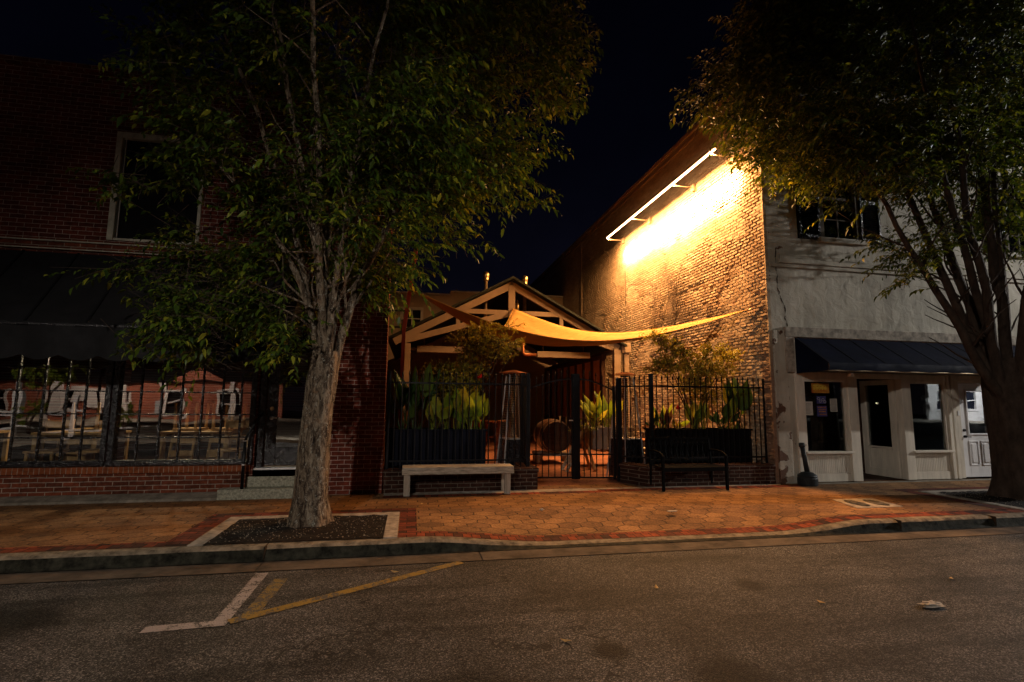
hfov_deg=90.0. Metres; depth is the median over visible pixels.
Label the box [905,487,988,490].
brick band
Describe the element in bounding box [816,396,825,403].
poster
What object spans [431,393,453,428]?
broad leaf plant
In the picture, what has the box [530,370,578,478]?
iron gate
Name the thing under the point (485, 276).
vent pipe
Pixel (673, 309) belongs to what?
dry vine
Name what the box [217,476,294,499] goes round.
concrete steps
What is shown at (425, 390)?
broad leaf plant
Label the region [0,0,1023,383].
sky
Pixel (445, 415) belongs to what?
broad leaf plant
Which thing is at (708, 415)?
broad leaf plant
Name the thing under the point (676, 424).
broad leaf plant
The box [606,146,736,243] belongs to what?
wall light
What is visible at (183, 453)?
dining chair
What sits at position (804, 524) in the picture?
brick band
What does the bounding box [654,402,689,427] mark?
broad leaf plant
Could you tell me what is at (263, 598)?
faded road marking
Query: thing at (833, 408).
notice
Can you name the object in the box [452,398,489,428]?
broad leaf plant
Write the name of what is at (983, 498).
pebbles
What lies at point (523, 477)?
brick planter wall
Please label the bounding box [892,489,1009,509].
brick band
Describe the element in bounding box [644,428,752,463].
planter box
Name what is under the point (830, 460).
shop window
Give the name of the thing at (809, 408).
notice
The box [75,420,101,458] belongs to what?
dining chair
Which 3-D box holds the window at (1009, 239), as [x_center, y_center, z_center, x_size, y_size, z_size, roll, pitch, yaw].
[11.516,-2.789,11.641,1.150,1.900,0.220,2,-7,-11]
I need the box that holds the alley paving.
[383,435,626,485]
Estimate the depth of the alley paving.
11.54 m
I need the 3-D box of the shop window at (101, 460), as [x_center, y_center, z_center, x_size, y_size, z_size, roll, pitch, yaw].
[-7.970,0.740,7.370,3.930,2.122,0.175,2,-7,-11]
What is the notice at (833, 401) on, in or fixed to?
attached to the stucco building at (914, 409)
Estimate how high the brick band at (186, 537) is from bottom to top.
0.001 m
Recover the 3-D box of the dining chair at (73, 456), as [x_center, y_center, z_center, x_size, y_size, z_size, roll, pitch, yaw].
[-7.110,1.512,8.589,0.420,0.954,0.475,3,-7,-18]
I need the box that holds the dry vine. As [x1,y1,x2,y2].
[647,249,684,335]
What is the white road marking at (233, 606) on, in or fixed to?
on the road
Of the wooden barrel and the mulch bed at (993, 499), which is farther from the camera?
the wooden barrel
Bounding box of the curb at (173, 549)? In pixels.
[0,512,1023,559]
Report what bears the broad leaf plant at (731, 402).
in the planter box at (715, 436)
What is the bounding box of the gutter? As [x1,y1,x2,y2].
[0,526,1023,583]
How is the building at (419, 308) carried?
on the alley paving
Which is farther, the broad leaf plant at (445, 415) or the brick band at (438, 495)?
the broad leaf plant at (445, 415)
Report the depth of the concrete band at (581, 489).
8.87 m
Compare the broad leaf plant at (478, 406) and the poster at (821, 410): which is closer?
the broad leaf plant at (478, 406)
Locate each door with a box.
[264,344,311,465]
[859,380,902,478]
[958,383,990,476]
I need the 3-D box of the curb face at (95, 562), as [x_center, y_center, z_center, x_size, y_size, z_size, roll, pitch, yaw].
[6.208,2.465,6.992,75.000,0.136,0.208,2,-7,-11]
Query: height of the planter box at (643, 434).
0.770 m
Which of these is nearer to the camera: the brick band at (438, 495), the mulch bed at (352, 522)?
the mulch bed at (352, 522)
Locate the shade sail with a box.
[412,290,751,345]
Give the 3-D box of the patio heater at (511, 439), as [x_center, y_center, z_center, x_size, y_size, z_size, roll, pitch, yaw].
[0.022,1.631,10.023,0.600,2.127,0.600,3,-7,-18]
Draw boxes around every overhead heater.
[400,319,463,353]
[521,343,589,358]
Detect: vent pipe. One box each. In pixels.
[483,271,488,316]
[522,276,527,310]
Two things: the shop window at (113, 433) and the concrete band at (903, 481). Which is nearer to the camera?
the shop window at (113, 433)
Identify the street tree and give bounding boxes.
[44,0,603,527]
[669,0,1023,499]
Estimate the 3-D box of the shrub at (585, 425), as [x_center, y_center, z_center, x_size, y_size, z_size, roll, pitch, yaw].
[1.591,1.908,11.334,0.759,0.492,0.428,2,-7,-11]
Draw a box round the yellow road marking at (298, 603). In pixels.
[227,561,462,623]
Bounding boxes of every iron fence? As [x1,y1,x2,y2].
[384,371,529,468]
[615,374,767,481]
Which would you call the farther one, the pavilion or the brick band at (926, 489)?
the pavilion
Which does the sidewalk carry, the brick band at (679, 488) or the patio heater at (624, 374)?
the brick band at (679, 488)
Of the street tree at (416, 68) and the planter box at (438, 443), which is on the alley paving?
the planter box at (438, 443)
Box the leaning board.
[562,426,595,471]
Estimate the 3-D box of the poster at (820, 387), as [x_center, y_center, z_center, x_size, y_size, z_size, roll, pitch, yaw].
[6.115,0.936,10.150,0.400,0.190,0.009,2,-7,-11]
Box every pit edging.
[187,512,399,545]
[918,489,1023,509]
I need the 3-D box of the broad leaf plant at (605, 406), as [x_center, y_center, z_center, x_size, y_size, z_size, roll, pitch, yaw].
[2.234,1.691,12.484,1.092,0.961,0.670,2,-7,-11]
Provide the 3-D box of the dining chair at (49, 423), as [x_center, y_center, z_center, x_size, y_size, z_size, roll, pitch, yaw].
[-7.398,1.730,8.173,0.420,0.954,0.475,2,-7,-11]
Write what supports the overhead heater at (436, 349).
hanging from the pavilion
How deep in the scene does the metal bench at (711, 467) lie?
9.26 m
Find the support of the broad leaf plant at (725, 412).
in the planter box at (715, 436)
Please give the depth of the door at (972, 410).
10.73 m
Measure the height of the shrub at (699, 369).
2.132 m
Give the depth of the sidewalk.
7.15 m
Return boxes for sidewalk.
[0,478,1017,552]
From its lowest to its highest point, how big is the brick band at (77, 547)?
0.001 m
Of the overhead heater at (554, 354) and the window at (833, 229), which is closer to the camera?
the window at (833, 229)
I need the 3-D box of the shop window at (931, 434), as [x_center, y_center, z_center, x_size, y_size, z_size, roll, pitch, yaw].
[8.590,1.823,10.506,0.990,1.978,0.135,2,-7,-11]
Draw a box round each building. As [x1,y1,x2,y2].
[0,54,397,496]
[385,290,562,435]
[529,82,1023,483]
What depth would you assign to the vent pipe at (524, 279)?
16.02 m
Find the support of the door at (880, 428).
in the stucco building at (914, 409)
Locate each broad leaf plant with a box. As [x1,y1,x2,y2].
[386,378,419,428]
[394,363,439,428]
[425,401,450,428]
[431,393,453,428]
[451,386,477,428]
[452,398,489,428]
[454,392,484,428]
[474,374,483,428]
[580,390,611,426]
[580,391,622,426]
[644,409,665,428]
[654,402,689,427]
[660,409,672,428]
[671,405,682,428]
[685,400,703,428]
[692,400,709,428]
[709,402,740,428]
[723,377,752,428]
[723,381,745,428]
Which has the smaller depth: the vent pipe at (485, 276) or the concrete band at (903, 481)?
the concrete band at (903, 481)
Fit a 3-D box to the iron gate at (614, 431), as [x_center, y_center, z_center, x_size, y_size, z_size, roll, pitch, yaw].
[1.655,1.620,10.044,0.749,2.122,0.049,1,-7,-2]
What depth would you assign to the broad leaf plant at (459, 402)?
9.44 m
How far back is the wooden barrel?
12.59 m
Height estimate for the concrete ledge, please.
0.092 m
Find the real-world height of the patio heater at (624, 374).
2.127 m
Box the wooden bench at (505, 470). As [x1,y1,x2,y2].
[402,463,513,495]
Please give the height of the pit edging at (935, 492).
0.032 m
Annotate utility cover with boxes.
[832,498,902,507]
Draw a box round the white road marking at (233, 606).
[140,573,267,632]
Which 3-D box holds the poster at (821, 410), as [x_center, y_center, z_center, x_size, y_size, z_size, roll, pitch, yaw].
[6.118,1.383,10.098,0.225,0.210,0.009,2,-7,-11]
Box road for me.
[0,534,1023,681]
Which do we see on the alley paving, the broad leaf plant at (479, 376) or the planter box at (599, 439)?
the planter box at (599, 439)
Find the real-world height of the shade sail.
1.552 m
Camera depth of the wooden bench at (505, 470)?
8.29 m
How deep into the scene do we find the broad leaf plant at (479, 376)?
9.66 m
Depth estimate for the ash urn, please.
9.56 m
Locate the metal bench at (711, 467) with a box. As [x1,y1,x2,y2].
[647,437,728,491]
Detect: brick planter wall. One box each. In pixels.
[383,462,538,492]
[619,462,775,486]
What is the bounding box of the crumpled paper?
[917,600,944,607]
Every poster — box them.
[811,383,828,392]
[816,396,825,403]
[817,406,826,416]
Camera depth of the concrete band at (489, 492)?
8.48 m
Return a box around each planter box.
[384,428,486,467]
[580,426,634,449]
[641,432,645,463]
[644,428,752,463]
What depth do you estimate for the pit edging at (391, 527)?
6.17 m
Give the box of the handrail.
[240,411,264,488]
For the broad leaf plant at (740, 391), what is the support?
in the planter box at (715, 436)
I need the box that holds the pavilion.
[388,276,630,451]
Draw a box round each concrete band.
[383,489,596,495]
[384,484,779,494]
[819,479,990,483]
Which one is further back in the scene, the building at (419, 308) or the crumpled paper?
the building at (419, 308)
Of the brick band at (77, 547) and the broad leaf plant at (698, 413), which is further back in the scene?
the broad leaf plant at (698, 413)
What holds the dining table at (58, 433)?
on the brick building at (58, 343)
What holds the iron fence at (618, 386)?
on the brick planter wall at (633, 473)
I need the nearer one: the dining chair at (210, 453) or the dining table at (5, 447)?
the dining table at (5, 447)
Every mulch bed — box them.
[204,514,387,544]
[940,491,1023,507]
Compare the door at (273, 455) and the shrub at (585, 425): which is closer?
the door at (273, 455)
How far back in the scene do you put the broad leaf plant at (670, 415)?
10.21 m
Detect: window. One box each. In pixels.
[0,355,115,467]
[104,360,258,465]
[106,131,206,244]
[400,307,422,327]
[803,379,854,481]
[812,171,867,245]
[909,382,955,479]
[999,179,1023,258]
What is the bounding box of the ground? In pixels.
[0,515,1023,584]
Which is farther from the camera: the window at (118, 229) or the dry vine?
the dry vine
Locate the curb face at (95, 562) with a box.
[0,517,1023,573]
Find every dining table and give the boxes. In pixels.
[0,430,10,460]
[30,430,131,460]
[159,430,242,458]
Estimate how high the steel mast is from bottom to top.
4.704 m
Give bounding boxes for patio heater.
[496,370,525,464]
[606,372,644,476]
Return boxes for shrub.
[418,358,483,427]
[445,318,525,427]
[568,420,599,431]
[636,328,745,428]
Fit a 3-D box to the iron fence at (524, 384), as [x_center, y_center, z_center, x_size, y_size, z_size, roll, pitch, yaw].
[-0.946,1.381,9.276,2.560,1.694,0.820,2,-7,-11]
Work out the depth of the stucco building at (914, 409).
10.73 m
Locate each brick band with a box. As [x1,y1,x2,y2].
[0,541,166,552]
[159,517,228,546]
[209,508,415,517]
[383,491,599,497]
[398,512,416,536]
[417,509,1023,540]
[597,485,805,491]
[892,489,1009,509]
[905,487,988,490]
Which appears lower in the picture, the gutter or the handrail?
the gutter
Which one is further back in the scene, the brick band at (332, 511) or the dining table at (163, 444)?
the dining table at (163, 444)
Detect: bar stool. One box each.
[485,421,498,458]
[496,420,509,449]
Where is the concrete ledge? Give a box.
[0,492,216,505]
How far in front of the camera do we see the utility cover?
7.82 m
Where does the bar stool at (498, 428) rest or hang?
on the alley paving
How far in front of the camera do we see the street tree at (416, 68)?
6.25 m
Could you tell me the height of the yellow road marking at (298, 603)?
0.001 m
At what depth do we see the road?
3.85 m
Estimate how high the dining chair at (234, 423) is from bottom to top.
0.954 m
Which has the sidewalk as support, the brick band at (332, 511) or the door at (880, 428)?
the brick band at (332, 511)
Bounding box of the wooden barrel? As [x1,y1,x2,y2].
[532,419,570,463]
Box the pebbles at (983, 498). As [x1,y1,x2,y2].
[939,490,1021,504]
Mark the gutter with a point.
(217, 568)
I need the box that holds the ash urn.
[797,443,818,486]
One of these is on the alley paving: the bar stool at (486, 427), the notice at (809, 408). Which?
the bar stool at (486, 427)
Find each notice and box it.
[805,401,812,414]
[830,399,836,404]
[830,405,837,411]
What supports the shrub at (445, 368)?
on the alley paving
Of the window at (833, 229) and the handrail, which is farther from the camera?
the window at (833, 229)
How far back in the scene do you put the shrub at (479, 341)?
10.08 m
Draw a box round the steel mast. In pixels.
[389,248,417,425]
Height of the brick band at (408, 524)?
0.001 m
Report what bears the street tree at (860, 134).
in the mulch bed at (993, 499)
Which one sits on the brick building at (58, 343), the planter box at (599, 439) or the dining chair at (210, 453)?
the dining chair at (210, 453)
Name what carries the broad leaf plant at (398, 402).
in the planter box at (438, 443)
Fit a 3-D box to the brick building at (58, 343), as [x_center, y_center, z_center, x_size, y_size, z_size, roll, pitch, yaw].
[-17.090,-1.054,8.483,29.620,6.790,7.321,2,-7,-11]
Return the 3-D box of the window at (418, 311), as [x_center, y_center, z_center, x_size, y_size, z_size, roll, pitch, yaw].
[-4.437,-1.009,22.644,1.000,0.980,0.180,2,-7,-11]
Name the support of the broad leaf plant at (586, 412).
in the planter box at (599, 439)
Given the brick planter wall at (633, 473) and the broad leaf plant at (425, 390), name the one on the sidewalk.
the brick planter wall at (633, 473)
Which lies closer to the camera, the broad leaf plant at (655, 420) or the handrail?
the handrail
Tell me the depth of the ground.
5.51 m
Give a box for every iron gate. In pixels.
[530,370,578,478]
[578,369,615,478]
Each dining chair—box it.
[22,419,75,460]
[63,402,101,459]
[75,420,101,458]
[167,403,209,458]
[206,403,246,458]
[214,419,248,458]
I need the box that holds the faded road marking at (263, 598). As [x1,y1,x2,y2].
[241,578,287,615]

